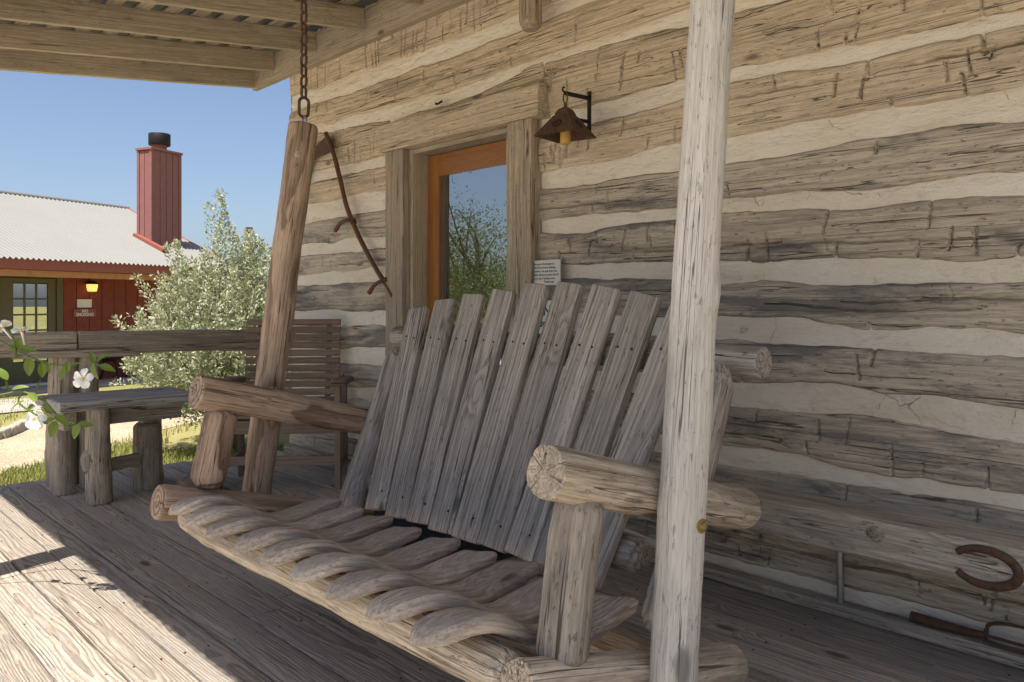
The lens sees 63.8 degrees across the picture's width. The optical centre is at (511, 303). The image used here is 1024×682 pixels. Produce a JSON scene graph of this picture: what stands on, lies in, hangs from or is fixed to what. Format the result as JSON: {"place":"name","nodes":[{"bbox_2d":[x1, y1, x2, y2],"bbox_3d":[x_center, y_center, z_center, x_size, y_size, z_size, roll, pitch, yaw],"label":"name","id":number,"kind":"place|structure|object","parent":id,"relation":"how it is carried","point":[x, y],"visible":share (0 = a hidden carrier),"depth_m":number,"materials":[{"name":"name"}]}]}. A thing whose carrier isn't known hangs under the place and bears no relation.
{"place":"outdoors","nodes":[
{"label":"outdoors","id":0,"kind":"place"},
{"bbox_2d":[0,398,41,412],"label":"pavement","id":1,"kind":"structure","parent":0,"point":[5,406],"depth_m":12.14,"materials":[{"name":"concrete"}]},
{"bbox_2d":[0,409,204,473],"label":"gravel path","id":2,"kind":"structure","parent":0,"point":[11,448],"depth_m":8.98,"materials":[{"name":"beige gravel"}]},
{"bbox_2d":[0,413,43,439],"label":"stone edging","id":3,"kind":"object","parent":2,"relation":"on","point":[15,428],"visible":0.16,"depth_m":9.46,"materials":[{"name":"grey stone"}]},
{"bbox_2d":[0,307,289,485],"bbox_3d":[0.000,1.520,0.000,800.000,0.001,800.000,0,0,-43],"label":"ground","id":4,"kind":"structure","parent":0,"point":[185,438],"depth_m":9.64,"materials":[{"name":"green plant"}]},
{"bbox_2d":[0,132,241,396],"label":"red building","id":5,"kind":"structure","parent":4,"relation":"on","point":[57,254],"depth_m":16.19,"materials":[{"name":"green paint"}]},
{"bbox_2d":[0,277,55,385],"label":"door","id":6,"kind":"structure","parent":5,"relation":"in","point":[36,301],"depth_m":14.91,"materials":[{"name":"green paint"}]},
{"bbox_2d":[73,309,95,316],"bbox_3d":[-8.290,0.175,15.951,0.027,0.150,0.480,0,0,25],"label":"no smoking sign","id":7,"kind":"object","parent":5,"relation":"attached to","point":[84,312],"visible":1,"depth_m":15.94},
{"bbox_2d":[77,299,91,307],"bbox_3d":[-8.293,-0.010,15.947,0.025,0.160,0.310,0,0,25],"label":"plaque","id":8,"kind":"object","parent":5,"relation":"attached to","point":[81,303],"visible":1,"depth_m":15.94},
{"bbox_2d":[85,281,98,291],"bbox_3d":[-8.150,-0.345,15.963,0.232,0.210,0.232,0,0,-20],"label":"porch lamp","id":9,"kind":"object","parent":5,"relation":"attached to","point":[91,286],"visible":1,"depth_m":15.89,"materials":[{"name":"yellow glass"}]},
{"bbox_2d":[99,356,151,379],"bbox_3d":[-7.645,1.088,16.660,0.532,0.818,1.250,0,0,25],"label":"iron bench","id":10,"kind":"object","parent":4,"relation":"on","point":[103,360],"visible":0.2,"depth_m":16.16,"materials":[{"name":"black metal"}]},
{"bbox_2d":[108,188,290,449],"bbox_3d":[-2.934,0.173,8.458,2.258,2.709,2.290,0,0,-43],"label":"sage shrub","id":11,"kind":"object","parent":4,"relation":"on","point":[220,306],"visible":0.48,"depth_m":8.08,"materials":[{"name":"green plant"}]},
{"bbox_2d":[0,450,1023,681],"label":"porch deck","id":12,"kind":"structure","parent":4,"relation":"on","point":[124,586],"depth_m":2.90,"materials":[{"name":"grey wood"}]},
{"bbox_2d":[35,387,188,505],"bbox_3d":[-2.336,0.826,4.884,0.765,0.592,0.551,0,0,-43],"label":"side table","id":13,"kind":"object","parent":12,"relation":"on","point":[148,409],"visible":0.92,"depth_m":4.80,"materials":[{"name":"grey wood"}]},
{"bbox_2d":[0,329,256,487],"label":"porch railing","id":14,"kind":"object","parent":12,"relation":"on","point":[59,347],"visible":0.59,"depth_m":5.14,"materials":[{"name":"brown wood"}]},
{"bbox_2d":[0,320,115,438],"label":"flowering vine","id":15,"kind":"object","parent":14,"relation":"attached to","point":[34,420],"visible":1,"depth_m":3.00,"materials":[{"name":"green plant"}]},
{"bbox_2d":[218,319,352,489],"bbox_3d":[-1.422,0.610,5.184,0.825,1.022,0.571,0,0,-3],"label":"slatted armchair","id":16,"kind":"object","parent":12,"relation":"on","point":[338,459],"visible":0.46,"depth_m":5.35,"materials":[{"name":"brown wood"}]},
{"bbox_2d":[374,511,514,560],"bbox_3d":[-0.466,1.111,3.937,0.600,0.013,1.070,0,0,-43],"label":"door mat","id":17,"kind":"object","parent":12,"relation":"on","point":[426,533],"depth_m":3.90,"materials":[{"name":"rubber"}]},
{"bbox_2d":[742,483,1023,603],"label":"slab bench","id":18,"kind":"object","parent":12,"relation":"on","point":[928,542],"visible":0.91,"depth_m":2.65,"materials":[{"name":"wood"}]},
{"bbox_2d":[955,544,1023,591],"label":"horseshoe","id":19,"kind":"object","parent":18,"relation":"attached to","point":[1016,580],"visible":1,"depth_m":2.38,"materials":[{"name":"metal"}]},
{"bbox_2d":[284,0,1023,668],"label":"log cabin","id":20,"kind":"object","parent":4,"relation":"on","point":[872,258],"visible":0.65,"depth_m":3.17,"materials":[{"name":"wood"}]},
{"bbox_2d":[0,0,469,90],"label":"porch roof","id":21,"kind":"structure","parent":20,"relation":"attached to","point":[254,45],"depth_m":5.24,"materials":[{"name":"brown wood"}]},
{"bbox_2d":[297,0,309,121],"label":"swing chain","id":22,"kind":"object","parent":21,"relation":"hanging from","point":[302,86],"visible":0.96,"depth_m":3.36,"materials":[{"name":"metal"}]},
{"bbox_2d":[150,0,771,681],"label":"porch swing","id":23,"kind":"object","parent":22,"relation":"hanging from","point":[454,446],"visible":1,"depth_m":2.41,"materials":[{"name":"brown wood"}]},
{"bbox_2d":[314,131,391,296],"bbox_3d":[-1.201,-0.602,5.505,0.065,1.134,1.404,0,0,-43],"label":"scythe","id":24,"kind":"object","parent":20,"relation":"hanging from","point":[324,145],"visible":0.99,"depth_m":5.39,"materials":[{"name":"brown wood"}]},
{"bbox_2d":[428,140,506,384],"bbox_3d":[-0.238,0.092,4.737,0.045,1.976,0.766,0,0,-43],"label":"door","id":25,"kind":"structure","parent":20,"relation":"in","point":[467,216],"depth_m":4.75,"materials":[{"name":"clear glass"}]},
{"bbox_2d":[539,300,550,333],"bbox_3d":[0.148,0.068,4.073,0.009,0.170,0.330,0,0,-43],"label":"lettered sign","id":26,"kind":"object","parent":20,"relation":"attached to","point":[545,313],"visible":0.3,"depth_m":4.05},
{"bbox_2d":[534,259,560,284],"bbox_3d":[0.169,-0.154,4.051,0.008,0.124,0.196,0,0,-43],"label":"notice sign","id":27,"kind":"object","parent":20,"relation":"attached to","point":[547,272],"visible":0.99,"depth_m":4.04,"materials":[{"name":"white paper"}]},
{"bbox_2d":[534,87,595,144],"bbox_3d":[0.270,-0.855,3.731,0.206,0.280,0.311,0,0,35],"label":"wall lantern","id":28,"kind":"object","parent":20,"relation":"attached to","point":[565,125],"depth_m":3.67,"materials":[{"name":"metal"}]},
{"bbox_2d":[909,611,1023,654],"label":"pitchfork head","id":29,"kind":"object","parent":20,"relation":"on","point":[923,619],"visible":1,"depth_m":2.63},
{"bbox_2d":[0,70,290,304],"label":"sky","id":30,"kind":"structure","parent":0,"point":[62,136],"materials":[{"name":"blue"}]},
{"bbox_2d":[177,471,217,488],"bbox_3d":[-1.807,1.040,4.770,0.236,0.157,0.177,0,0,-43],"label":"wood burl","id":31,"kind":"object","parent":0,"point":[186,481],"visible":0.09,"depth_m":4.71,"materials":[{"name":"wood"}]},
{"bbox_2d":[244,227,252,253],"bbox_3d":[-10.922,-0.829,34.038,0.369,4.701,0.257,0,0,-43],"label":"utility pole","id":32,"kind":"object","parent":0,"point":[245,229],"visible":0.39,"depth_m":33.92,"materials":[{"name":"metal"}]}
]}

